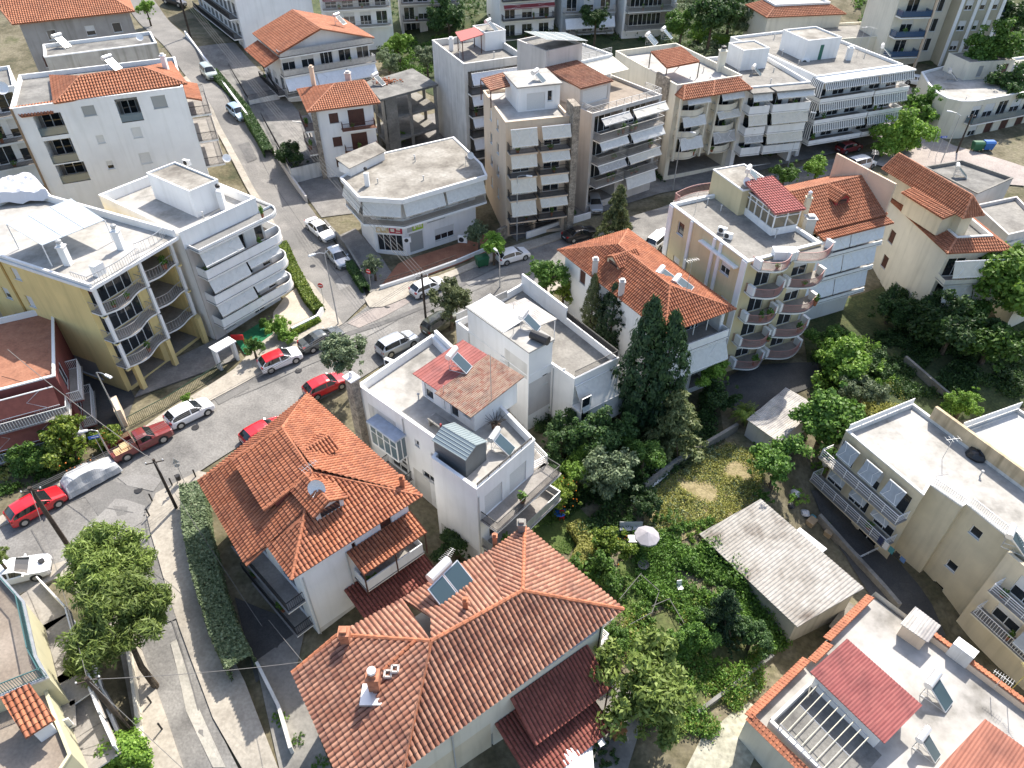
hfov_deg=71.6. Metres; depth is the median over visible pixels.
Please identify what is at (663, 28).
solar water heater
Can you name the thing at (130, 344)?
window
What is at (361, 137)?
window
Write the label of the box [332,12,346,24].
solar water heater
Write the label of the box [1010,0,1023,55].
planted ground
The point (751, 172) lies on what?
solar water heater
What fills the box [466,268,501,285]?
asphalt patch
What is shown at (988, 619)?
apartment building
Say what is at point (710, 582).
shrub
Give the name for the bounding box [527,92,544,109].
window
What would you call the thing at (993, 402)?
planted ground
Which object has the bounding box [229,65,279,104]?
garden wall
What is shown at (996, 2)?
window
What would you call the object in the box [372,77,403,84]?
roof tile heap
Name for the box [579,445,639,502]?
tree
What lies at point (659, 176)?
shrub
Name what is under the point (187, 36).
garden wall
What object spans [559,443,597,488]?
tree
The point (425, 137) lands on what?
yard
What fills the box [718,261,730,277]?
window
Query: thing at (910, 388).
undergrowth
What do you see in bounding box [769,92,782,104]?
window
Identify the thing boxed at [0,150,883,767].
street
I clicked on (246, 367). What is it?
pavement
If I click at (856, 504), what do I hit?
window
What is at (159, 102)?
window
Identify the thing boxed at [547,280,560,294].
pavement
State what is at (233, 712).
pavement
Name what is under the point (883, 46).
solar water heater
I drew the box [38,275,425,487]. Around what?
overhead cable
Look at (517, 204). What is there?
street lamp
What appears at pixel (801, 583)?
long shed
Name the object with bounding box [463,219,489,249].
tree
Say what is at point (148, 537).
road seam
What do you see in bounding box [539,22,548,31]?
window
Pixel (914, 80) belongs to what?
parked car
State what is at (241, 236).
window
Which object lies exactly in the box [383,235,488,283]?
forecourt
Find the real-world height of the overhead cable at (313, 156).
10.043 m
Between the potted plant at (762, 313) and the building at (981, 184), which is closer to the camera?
the potted plant at (762, 313)
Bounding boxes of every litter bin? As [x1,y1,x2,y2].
[37,558,44,563]
[174,474,180,482]
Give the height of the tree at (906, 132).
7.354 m
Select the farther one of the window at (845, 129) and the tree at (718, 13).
the tree at (718, 13)
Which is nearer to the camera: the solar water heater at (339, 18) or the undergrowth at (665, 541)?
the undergrowth at (665, 541)
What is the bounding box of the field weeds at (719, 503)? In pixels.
[644,440,765,535]
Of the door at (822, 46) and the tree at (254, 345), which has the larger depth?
the door at (822, 46)
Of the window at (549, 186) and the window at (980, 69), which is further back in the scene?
the window at (980, 69)
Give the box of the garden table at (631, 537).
[627,535,638,543]
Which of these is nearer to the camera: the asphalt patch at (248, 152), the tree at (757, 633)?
the tree at (757, 633)
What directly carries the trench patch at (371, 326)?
on the street at (212, 438)
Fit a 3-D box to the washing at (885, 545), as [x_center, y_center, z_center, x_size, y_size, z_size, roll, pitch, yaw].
[30.870,13.363,58.631,0.020,0.829,0.450,-17,44,-19]
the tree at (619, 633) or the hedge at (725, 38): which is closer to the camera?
the tree at (619, 633)
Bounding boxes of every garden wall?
[126,650,143,736]
[184,31,254,125]
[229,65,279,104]
[255,661,293,753]
[271,150,307,202]
[291,307,323,329]
[324,219,364,277]
[379,248,485,288]
[526,212,590,238]
[643,423,738,487]
[697,654,773,713]
[817,513,901,607]
[904,356,952,395]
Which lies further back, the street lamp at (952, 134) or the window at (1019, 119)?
the window at (1019, 119)
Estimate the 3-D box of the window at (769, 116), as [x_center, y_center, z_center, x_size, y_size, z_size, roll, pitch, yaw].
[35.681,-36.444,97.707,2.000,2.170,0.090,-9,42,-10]
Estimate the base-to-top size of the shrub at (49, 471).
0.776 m
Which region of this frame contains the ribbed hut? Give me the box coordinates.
[896,606,940,649]
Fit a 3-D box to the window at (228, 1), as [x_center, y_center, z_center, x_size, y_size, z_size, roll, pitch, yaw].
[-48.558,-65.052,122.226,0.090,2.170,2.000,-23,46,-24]
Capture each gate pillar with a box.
[110,396,127,426]
[496,225,506,239]
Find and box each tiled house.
[0,0,135,71]
[197,392,433,637]
[245,9,378,101]
[291,518,624,767]
[296,65,380,178]
[557,228,736,402]
[743,0,846,34]
[784,153,896,319]
[872,152,1011,320]
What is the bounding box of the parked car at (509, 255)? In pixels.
[495,246,530,265]
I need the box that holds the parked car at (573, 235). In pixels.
[561,225,596,243]
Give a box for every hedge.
[178,479,256,680]
[213,68,274,157]
[278,240,325,314]
[289,315,321,333]
[345,259,369,292]
[566,518,594,563]
[710,33,737,44]
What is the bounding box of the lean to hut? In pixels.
[829,602,853,627]
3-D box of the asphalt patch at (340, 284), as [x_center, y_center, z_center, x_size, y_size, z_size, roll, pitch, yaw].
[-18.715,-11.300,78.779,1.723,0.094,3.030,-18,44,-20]
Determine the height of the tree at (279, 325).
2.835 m
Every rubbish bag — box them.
[787,502,795,508]
[791,489,799,496]
[801,509,809,516]
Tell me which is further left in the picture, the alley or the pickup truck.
the pickup truck
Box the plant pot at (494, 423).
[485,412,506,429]
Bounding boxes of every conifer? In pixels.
[579,273,601,333]
[594,282,625,349]
[611,293,675,432]
[640,308,693,428]
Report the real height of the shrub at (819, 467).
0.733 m
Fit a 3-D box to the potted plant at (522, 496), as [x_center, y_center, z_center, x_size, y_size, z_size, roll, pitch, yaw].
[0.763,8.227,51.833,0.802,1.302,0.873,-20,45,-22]
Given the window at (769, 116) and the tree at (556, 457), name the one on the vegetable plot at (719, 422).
the tree at (556, 457)
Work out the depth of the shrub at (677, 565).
56.29 m
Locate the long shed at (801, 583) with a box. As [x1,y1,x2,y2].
[699,499,863,641]
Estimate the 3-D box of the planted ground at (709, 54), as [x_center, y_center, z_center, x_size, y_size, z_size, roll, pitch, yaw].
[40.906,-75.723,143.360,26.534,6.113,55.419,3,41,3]
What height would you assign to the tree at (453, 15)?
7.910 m
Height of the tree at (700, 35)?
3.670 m
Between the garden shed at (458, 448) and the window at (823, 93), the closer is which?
the garden shed at (458, 448)
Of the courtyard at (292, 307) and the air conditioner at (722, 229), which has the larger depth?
the courtyard at (292, 307)
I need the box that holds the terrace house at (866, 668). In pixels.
[738,592,1023,767]
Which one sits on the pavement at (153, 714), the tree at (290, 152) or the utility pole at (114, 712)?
the utility pole at (114, 712)
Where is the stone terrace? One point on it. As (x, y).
(727, 748)
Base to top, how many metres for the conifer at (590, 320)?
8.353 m
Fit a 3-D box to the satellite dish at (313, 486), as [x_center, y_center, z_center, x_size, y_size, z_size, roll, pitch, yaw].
[-12.525,6.737,45.487,0.993,1.060,0.967,-24,46,-25]
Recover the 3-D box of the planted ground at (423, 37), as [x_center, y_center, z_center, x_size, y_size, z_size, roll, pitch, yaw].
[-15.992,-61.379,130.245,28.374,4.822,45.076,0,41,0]
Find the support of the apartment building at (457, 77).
on the ground at (18, 60)
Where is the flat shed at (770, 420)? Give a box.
[744,388,809,448]
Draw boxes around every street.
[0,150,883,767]
[131,0,365,323]
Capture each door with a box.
[41,112,63,127]
[52,138,73,154]
[63,162,85,173]
[120,100,138,114]
[406,23,415,29]
[472,67,506,87]
[590,164,601,177]
[592,141,606,155]
[594,113,610,132]
[622,134,633,146]
[625,103,645,123]
[625,157,630,165]
[628,12,660,25]
[630,0,661,7]
[684,323,697,329]
[817,45,823,59]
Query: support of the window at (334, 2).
in the apartment building at (373, 18)
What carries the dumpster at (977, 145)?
on the plaza
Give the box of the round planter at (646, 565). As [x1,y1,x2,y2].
[638,560,648,569]
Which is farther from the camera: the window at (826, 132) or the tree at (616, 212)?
the window at (826, 132)
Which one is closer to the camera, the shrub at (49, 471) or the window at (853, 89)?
the shrub at (49, 471)
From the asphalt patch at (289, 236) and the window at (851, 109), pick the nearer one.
the asphalt patch at (289, 236)
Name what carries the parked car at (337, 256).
on the side street at (174, 40)
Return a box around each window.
[0,92,12,112]
[0,123,6,138]
[0,145,18,164]
[2,287,13,300]
[6,118,21,136]
[11,268,22,281]
[17,143,31,160]
[26,296,36,308]
[46,30,55,40]
[59,363,68,389]
[74,355,103,379]
[76,402,81,413]
[81,105,97,116]
[84,25,96,35]
[88,271,132,306]
[96,135,105,144]
[99,295,142,333]
[105,160,115,169]
[111,22,122,32]
[112,322,153,359]
[130,127,143,138]
[138,152,152,164]
[150,95,168,109]
[227,0,231,12]
[231,2,236,16]
[235,233,246,253]
[254,225,264,239]
[273,70,278,84]
[280,76,284,89]
[281,58,295,70]
[282,569,296,587]
[301,54,314,67]
[320,51,332,64]
[325,1,336,7]
[328,113,338,123]
[332,136,342,147]
[338,48,350,61]
[341,0,352,7]
[343,12,355,24]
[347,108,365,125]
[351,132,367,149]
[356,45,368,58]
[358,0,369,6]
[359,11,371,24]
[366,414,407,462]
[374,0,385,5]
[376,10,387,23]
[377,234,403,251]
[380,518,390,528]
[393,458,407,473]
[403,7,414,19]
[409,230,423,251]
[418,6,427,18]
[422,471,434,484]
[425,383,433,399]
[435,224,454,241]
[451,405,458,417]
[484,483,500,513]
[505,9,514,18]
[505,25,514,35]
[510,462,524,491]
[512,168,527,172]
[522,8,531,17]
[522,23,531,32]
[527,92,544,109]
[539,7,548,16]
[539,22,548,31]
[542,184,557,191]
[542,206,556,212]
[543,161,558,168]
[544,138,559,145]
[544,654,564,668]
[547,90,551,101]
[566,0,576,11]
[570,630,598,650]
[578,270,585,286]
[580,394,590,420]
[582,85,607,104]
[584,0,593,9]
[600,0,610,8]
[619,315,625,328]
[673,255,678,264]
[676,139,687,151]
[676,221,684,237]
[679,118,691,131]
[682,100,694,109]
[715,115,724,125]
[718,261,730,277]
[719,95,728,104]
[735,347,748,356]
[738,135,750,147]
[740,323,754,335]
[743,114,748,127]
[747,93,759,106]
[747,298,761,311]
[753,272,769,285]
[760,134,771,145]
[767,113,776,125]
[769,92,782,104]
[770,338,782,346]
[776,314,790,325]
[783,289,798,301]
[788,97,801,102]
[791,263,806,276]
[809,104,819,117]
[815,84,825,96]
[820,130,831,135]
[826,110,837,115]
[827,470,841,491]
[832,89,843,94]
[838,127,848,132]
[844,107,854,112]
[848,496,868,513]
[850,86,861,91]
[856,117,866,129]
[858,459,883,490]
[858,528,875,545]
[862,96,873,109]
[869,76,880,88]
[872,518,896,536]
[880,255,888,269]
[884,494,911,514]
[885,82,895,86]
[887,229,895,244]
[893,40,906,50]
[899,20,913,31]
[906,0,920,11]
[918,38,931,51]
[925,18,938,31]
[932,0,945,11]
[933,283,942,298]
[941,258,965,275]
[944,559,957,573]
[949,41,958,50]
[956,21,966,30]
[963,0,974,10]
[966,125,976,136]
[967,525,982,541]
[970,105,981,118]
[971,20,978,30]
[975,66,983,76]
[979,0,986,9]
[981,103,994,116]
[982,122,992,132]
[991,603,1022,632]
[992,0,999,9]
[995,100,1008,114]
[998,119,1008,128]
[1008,99,1021,111]
[1010,575,1023,603]
[1014,116,1023,124]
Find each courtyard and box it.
[83,374,134,438]
[135,334,235,397]
[235,597,292,681]
[257,633,330,767]
[272,288,317,333]
[592,672,641,767]
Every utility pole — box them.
[20,486,70,547]
[75,675,147,748]
[145,458,177,508]
[180,0,191,37]
[415,274,427,317]
[956,114,975,152]
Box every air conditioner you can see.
[182,159,191,166]
[384,357,392,364]
[403,236,410,242]
[458,235,467,242]
[717,225,727,233]
[723,231,733,239]
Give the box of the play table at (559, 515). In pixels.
[553,507,565,516]
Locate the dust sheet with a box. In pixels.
[0,172,50,203]
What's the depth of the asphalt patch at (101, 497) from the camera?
56.08 m
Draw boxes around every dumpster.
[474,253,489,267]
[971,140,985,151]
[983,140,996,150]
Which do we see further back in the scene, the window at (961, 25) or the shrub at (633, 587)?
the window at (961, 25)
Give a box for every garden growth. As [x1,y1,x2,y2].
[612,588,769,738]
[616,590,766,740]
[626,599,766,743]
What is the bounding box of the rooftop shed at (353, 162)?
[335,142,385,176]
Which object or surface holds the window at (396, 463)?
in the apartment building at (396, 403)
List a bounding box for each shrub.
[0,459,11,480]
[44,468,55,476]
[271,710,289,727]
[291,731,305,745]
[311,753,329,767]
[593,740,619,767]
[616,541,643,563]
[617,575,640,602]
[625,600,657,631]
[652,506,684,534]
[655,170,666,181]
[668,586,693,608]
[669,544,699,576]
[672,488,692,503]
[686,524,708,548]
[691,569,726,594]
[703,445,719,461]
[705,652,734,677]
[726,475,744,491]
[733,674,757,699]
[747,485,774,503]
[788,486,809,505]
[811,460,827,474]
[860,344,872,355]
[873,328,906,347]
[903,332,938,350]
[991,368,1023,394]
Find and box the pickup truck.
[105,421,173,462]
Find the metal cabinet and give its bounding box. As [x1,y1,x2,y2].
[945,637,978,667]
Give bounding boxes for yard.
[189,0,651,56]
[198,42,351,216]
[335,228,390,292]
[401,113,500,226]
[720,362,819,409]
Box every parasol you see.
[563,746,593,767]
[634,526,659,547]
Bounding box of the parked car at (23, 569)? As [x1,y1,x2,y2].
[0,553,52,584]
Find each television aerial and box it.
[490,354,491,399]
[513,303,513,333]
[686,257,698,291]
[993,671,1014,688]
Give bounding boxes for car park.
[498,122,894,239]
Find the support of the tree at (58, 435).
on the ground at (18, 60)
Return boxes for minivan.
[374,330,418,357]
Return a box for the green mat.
[235,324,272,353]
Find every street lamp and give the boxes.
[78,429,109,454]
[96,372,125,430]
[308,244,338,323]
[493,248,500,286]
[516,175,531,240]
[672,131,695,189]
[940,110,960,162]
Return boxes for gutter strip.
[170,639,224,766]
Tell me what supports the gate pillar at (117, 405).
on the ground at (18, 60)
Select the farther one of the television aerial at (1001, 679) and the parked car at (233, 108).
the parked car at (233, 108)
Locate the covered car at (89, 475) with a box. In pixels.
[59,456,121,498]
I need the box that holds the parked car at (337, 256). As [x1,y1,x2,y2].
[325,245,349,269]
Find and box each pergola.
[455,27,483,59]
[778,684,868,767]
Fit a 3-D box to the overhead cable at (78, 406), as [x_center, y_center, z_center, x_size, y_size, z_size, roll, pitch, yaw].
[-33.608,1.443,54.884,17.343,3.046,0.048,23,46,25]
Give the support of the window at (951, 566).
in the apartment building at (918, 500)
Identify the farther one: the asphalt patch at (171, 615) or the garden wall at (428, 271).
the garden wall at (428, 271)
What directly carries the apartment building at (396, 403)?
on the ground at (18, 60)
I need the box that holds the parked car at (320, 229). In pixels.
[304,216,335,242]
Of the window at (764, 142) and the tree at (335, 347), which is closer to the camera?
the tree at (335, 347)
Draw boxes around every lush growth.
[533,407,661,495]
[667,531,793,661]
[810,334,899,388]
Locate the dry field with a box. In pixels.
[644,445,762,539]
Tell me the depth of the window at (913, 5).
113.90 m
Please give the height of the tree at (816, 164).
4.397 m
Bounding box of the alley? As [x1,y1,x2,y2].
[811,490,945,636]
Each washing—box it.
[877,536,883,545]
[882,541,888,549]
[888,546,894,554]
[894,551,899,558]
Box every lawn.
[531,498,588,553]
[613,551,666,624]
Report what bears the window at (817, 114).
in the apartment building at (852, 84)
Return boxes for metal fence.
[126,361,225,425]
[380,255,455,283]
[526,219,557,230]
[619,573,659,627]
[651,598,683,629]
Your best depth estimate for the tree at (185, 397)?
63.24 m
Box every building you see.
[0,66,43,184]
[0,195,208,390]
[0,310,97,465]
[0,574,132,767]
[9,53,225,209]
[43,31,159,70]
[98,162,293,339]
[192,0,313,48]
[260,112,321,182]
[319,0,393,49]
[340,136,486,255]
[342,330,561,559]
[398,0,459,34]
[432,23,516,159]
[455,274,624,429]
[480,68,580,236]
[486,0,554,40]
[517,36,668,212]
[554,0,615,35]
[614,0,677,38]
[614,43,752,179]
[662,164,835,371]
[707,40,815,166]
[730,26,916,155]
[809,398,1023,614]
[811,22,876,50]
[915,52,1023,138]
[924,160,1012,203]
[956,549,1023,689]
[963,402,1023,467]
[974,196,1023,242]
[993,238,1023,326]
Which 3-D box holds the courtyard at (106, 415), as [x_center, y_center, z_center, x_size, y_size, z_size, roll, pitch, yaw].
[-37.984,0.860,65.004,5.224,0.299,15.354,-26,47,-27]
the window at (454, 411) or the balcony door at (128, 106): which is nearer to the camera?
the window at (454, 411)
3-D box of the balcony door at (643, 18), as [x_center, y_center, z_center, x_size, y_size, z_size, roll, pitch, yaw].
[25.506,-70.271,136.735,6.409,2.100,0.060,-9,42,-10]
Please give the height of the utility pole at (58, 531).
8.100 m
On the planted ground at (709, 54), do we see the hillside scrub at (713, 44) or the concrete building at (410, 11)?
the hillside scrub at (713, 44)
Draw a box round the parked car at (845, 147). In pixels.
[835,140,862,154]
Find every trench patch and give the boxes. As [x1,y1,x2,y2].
[345,304,427,334]
[425,265,504,303]
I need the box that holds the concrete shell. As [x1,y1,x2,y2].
[367,68,439,150]
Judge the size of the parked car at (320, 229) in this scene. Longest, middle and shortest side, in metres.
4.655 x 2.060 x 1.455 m
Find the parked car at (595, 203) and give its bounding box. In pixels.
[588,192,603,213]
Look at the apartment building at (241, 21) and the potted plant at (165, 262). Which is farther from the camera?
the apartment building at (241, 21)
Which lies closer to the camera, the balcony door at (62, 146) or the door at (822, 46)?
the balcony door at (62, 146)
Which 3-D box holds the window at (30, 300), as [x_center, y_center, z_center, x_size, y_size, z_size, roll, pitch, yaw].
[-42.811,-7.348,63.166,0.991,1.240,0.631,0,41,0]
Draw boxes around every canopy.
[6,199,113,266]
[208,336,239,369]
[524,31,587,55]
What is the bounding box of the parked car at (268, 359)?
[257,346,302,373]
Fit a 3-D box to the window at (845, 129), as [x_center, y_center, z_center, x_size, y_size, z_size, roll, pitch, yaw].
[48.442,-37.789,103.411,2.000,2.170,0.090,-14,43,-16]
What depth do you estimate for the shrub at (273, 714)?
45.09 m
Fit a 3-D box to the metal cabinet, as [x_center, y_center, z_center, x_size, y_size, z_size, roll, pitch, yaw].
[30.917,18.466,48.766,0.830,1.400,1.400,-27,48,-28]
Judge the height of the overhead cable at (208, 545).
3.642 m
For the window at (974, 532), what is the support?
in the apartment building at (918, 500)
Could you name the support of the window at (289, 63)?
in the tiled house at (286, 50)
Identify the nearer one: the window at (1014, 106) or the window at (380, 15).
the window at (1014, 106)
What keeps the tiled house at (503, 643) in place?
on the ground at (18, 60)
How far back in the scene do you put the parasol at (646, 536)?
55.60 m
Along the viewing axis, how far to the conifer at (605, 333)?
68.61 m
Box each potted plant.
[108,300,115,307]
[122,291,129,299]
[143,340,150,351]
[157,255,167,269]
[258,204,263,217]
[275,601,284,612]
[516,490,527,500]
[621,122,625,133]
[751,353,758,365]
[758,309,765,321]
[766,307,774,318]
[796,321,804,332]
[813,293,820,305]
[865,520,874,530]
[999,588,1009,597]
[1005,630,1015,640]
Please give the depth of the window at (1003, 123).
107.55 m
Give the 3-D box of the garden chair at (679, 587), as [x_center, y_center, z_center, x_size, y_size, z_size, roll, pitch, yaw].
[12.951,15.620,54.781,0.440,0.900,0.540,-7,41,-8]
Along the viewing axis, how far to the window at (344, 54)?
111.59 m
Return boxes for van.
[849,154,876,168]
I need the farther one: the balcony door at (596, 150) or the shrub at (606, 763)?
the balcony door at (596, 150)
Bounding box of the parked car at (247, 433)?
[238,416,276,443]
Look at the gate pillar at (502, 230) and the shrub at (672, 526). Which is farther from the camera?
the gate pillar at (502, 230)
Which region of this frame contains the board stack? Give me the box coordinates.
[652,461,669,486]
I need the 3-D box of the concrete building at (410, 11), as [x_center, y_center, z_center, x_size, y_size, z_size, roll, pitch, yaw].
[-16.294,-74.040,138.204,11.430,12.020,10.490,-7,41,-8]
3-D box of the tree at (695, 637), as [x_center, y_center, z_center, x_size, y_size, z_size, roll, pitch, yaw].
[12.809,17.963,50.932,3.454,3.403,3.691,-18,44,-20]
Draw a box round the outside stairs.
[822,444,839,467]
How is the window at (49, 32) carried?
in the tiled house at (39, 22)
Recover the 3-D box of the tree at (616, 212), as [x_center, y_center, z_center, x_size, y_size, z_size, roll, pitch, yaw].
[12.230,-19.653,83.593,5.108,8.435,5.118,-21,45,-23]
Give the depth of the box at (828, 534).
62.16 m
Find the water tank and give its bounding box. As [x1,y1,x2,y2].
[529,329,550,344]
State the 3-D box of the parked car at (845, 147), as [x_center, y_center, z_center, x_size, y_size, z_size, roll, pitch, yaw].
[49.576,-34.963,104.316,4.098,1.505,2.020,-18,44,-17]
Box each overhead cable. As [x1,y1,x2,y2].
[7,349,151,459]
[24,276,417,490]
[31,491,86,675]
[34,276,420,487]
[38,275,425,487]
[90,662,299,679]
[90,682,181,767]
[155,463,261,625]
[183,0,415,275]
[187,2,419,275]
[190,0,426,274]
[190,3,421,273]
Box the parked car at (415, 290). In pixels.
[408,276,443,298]
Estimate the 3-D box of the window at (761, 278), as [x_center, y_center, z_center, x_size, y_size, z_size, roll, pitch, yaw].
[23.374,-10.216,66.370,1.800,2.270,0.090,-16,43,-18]
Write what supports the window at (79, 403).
in the apartment building at (32, 402)
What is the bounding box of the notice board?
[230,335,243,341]
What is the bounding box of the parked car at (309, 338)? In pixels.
[297,326,345,353]
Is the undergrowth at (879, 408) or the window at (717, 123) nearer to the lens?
the undergrowth at (879, 408)
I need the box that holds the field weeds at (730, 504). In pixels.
[644,442,766,540]
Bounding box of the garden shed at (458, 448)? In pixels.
[432,422,487,477]
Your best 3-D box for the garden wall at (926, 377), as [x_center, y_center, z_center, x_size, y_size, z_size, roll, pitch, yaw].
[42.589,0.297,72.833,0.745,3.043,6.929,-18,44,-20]
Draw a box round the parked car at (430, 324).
[420,309,458,335]
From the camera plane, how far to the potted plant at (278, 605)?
49.18 m
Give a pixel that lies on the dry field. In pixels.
(709, 492)
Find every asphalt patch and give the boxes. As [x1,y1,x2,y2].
[63,479,149,515]
[89,499,144,538]
[117,474,160,490]
[153,579,175,621]
[215,382,249,403]
[238,142,256,162]
[282,229,301,254]
[334,274,351,289]
[348,298,410,327]
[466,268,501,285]
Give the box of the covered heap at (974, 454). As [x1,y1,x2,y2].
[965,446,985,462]
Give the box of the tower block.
[859,0,1006,67]
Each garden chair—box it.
[597,738,605,748]
[676,580,683,589]
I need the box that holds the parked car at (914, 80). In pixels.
[903,74,919,84]
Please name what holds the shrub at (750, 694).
on the vegetable plot at (665, 618)
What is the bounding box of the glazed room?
[744,176,805,235]
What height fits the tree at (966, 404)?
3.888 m
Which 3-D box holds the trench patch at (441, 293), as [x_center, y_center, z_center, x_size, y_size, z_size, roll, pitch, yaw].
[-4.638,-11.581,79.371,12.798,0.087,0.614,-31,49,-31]
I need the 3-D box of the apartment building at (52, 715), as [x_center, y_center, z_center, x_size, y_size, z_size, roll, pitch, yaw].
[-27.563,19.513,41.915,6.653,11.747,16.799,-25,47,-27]
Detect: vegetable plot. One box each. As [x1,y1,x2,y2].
[542,405,724,497]
[628,606,752,715]
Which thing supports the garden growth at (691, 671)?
on the ground at (18, 60)
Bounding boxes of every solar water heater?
[50,32,70,47]
[100,53,121,70]
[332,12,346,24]
[370,71,385,85]
[425,556,472,604]
[445,346,471,373]
[484,18,497,30]
[487,426,515,456]
[518,308,540,331]
[531,67,545,82]
[645,31,657,45]
[655,265,673,277]
[661,26,672,39]
[671,273,693,289]
[745,164,758,180]
[751,63,761,75]
[880,43,890,56]
[912,725,940,762]
[920,669,953,712]
[946,67,957,80]
[953,162,966,178]
[1000,523,1023,555]
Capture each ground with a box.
[0,0,1023,767]
[205,49,284,149]
[392,18,470,95]
[652,0,759,56]
[803,287,939,356]
[804,317,1023,420]
[858,0,932,64]
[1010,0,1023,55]
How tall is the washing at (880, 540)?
0.817 m
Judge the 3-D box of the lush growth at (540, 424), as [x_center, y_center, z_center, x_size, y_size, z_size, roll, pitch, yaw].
[8.182,4.951,64.030,10.556,3.828,11.170,-15,43,-17]
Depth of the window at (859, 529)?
62.35 m
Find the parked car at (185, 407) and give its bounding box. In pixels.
[163,397,214,429]
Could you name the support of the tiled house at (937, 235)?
on the ground at (18, 60)
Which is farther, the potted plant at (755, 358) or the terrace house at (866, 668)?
the potted plant at (755, 358)
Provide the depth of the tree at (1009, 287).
71.72 m
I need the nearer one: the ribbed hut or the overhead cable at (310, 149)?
the ribbed hut
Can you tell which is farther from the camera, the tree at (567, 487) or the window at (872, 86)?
the window at (872, 86)
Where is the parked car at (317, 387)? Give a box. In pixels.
[301,372,345,400]
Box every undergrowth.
[0,431,108,496]
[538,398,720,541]
[631,514,732,621]
[809,325,1023,402]
[850,379,906,416]
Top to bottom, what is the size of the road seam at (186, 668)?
1.083 m
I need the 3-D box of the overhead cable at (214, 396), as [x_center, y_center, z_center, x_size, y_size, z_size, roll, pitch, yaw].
[-20.904,-1.511,58.490,0.022,1.490,36.607,28,48,29]
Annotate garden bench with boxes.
[619,522,642,531]
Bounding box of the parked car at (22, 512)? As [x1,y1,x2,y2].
[3,485,67,527]
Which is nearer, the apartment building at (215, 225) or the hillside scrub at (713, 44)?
the apartment building at (215, 225)
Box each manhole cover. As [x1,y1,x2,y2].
[134,488,142,492]
[191,425,198,429]
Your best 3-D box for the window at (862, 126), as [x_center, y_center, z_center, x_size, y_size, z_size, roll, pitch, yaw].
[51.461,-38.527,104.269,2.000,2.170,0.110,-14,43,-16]
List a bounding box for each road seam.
[31,529,43,549]
[106,507,145,514]
[145,522,152,567]
[173,625,198,710]
[234,360,318,397]
[246,136,298,219]
[299,221,354,296]
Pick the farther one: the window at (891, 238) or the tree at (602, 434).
the window at (891, 238)
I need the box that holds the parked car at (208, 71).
[199,61,216,79]
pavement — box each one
[0,305,342,527]
[11,560,182,767]
[147,471,277,767]
[183,76,332,312]
[365,230,564,307]
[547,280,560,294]
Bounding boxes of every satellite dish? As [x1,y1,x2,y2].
[0,81,8,93]
[136,34,142,40]
[222,154,230,161]
[307,480,325,497]
[467,152,473,158]
[743,177,750,186]
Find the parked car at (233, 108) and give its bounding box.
[225,101,243,120]
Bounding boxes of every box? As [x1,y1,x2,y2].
[771,246,796,259]
[806,515,817,527]
[823,529,832,538]
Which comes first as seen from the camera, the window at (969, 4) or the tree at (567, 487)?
the tree at (567, 487)
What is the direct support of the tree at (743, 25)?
on the planted ground at (709, 54)
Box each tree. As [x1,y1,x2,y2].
[0,546,9,569]
[4,429,49,478]
[38,413,90,471]
[52,518,158,594]
[54,564,176,688]
[88,424,122,450]
[93,716,154,767]
[135,0,155,25]
[180,392,192,401]
[243,336,265,358]
[259,316,272,327]
[264,314,293,340]
[274,140,308,167]
[280,331,297,345]
[319,332,367,374]
[360,254,383,280]
[376,45,400,74]
[381,33,413,64]
[411,45,433,77]
[426,0,465,37]
[426,276,472,330]
[429,527,470,562]
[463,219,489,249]
[480,230,505,265]
[524,255,570,294]
[540,407,584,460]
[543,452,563,471]
[550,280,573,305]
[551,472,582,514]
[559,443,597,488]
[567,404,639,457]
[568,537,622,597]
[579,0,611,45]
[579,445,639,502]
[587,525,638,570]
[589,624,696,752]
[594,183,633,237]
[603,620,631,659]
[621,435,666,476]
[627,480,662,518]
[640,389,708,473]
[664,8,703,45]
[665,606,722,659]
[687,0,743,49]
[688,28,712,43]
[693,360,730,392]
[698,379,743,411]
[699,589,747,659]
[722,0,754,33]
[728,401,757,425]
[732,615,774,659]
[733,0,753,34]
[746,433,814,498]
[768,159,801,184]
[788,380,866,459]
[802,150,827,179]
[803,323,861,360]
[810,331,884,389]
[838,373,891,408]
[866,345,899,385]
[867,283,915,331]
[868,102,940,156]
[891,291,925,336]
[900,84,945,122]
[905,289,1005,355]
[940,386,984,418]
[962,289,1023,372]
[963,16,1023,60]
[965,240,1023,316]
[983,61,1023,101]
[1000,0,1023,31]
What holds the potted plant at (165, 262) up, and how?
on the apartment building at (84, 280)
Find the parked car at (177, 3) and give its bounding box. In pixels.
[162,0,186,7]
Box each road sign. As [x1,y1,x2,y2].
[88,435,105,456]
[172,458,184,481]
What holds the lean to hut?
on the ground at (18, 60)
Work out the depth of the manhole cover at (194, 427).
61.52 m
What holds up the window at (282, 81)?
in the tiled house at (286, 50)
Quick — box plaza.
[876,87,1023,185]
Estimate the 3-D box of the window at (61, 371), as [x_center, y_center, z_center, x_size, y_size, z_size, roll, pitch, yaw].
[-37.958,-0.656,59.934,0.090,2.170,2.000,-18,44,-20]
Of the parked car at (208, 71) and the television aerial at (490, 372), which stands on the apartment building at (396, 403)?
the television aerial at (490, 372)
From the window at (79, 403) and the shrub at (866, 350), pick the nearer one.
the window at (79, 403)
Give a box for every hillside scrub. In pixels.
[376,32,454,76]
[391,0,653,41]
[658,0,754,52]
[851,0,867,21]
[995,26,1023,57]
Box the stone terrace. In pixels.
[686,701,753,767]
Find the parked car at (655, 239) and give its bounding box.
[646,227,665,250]

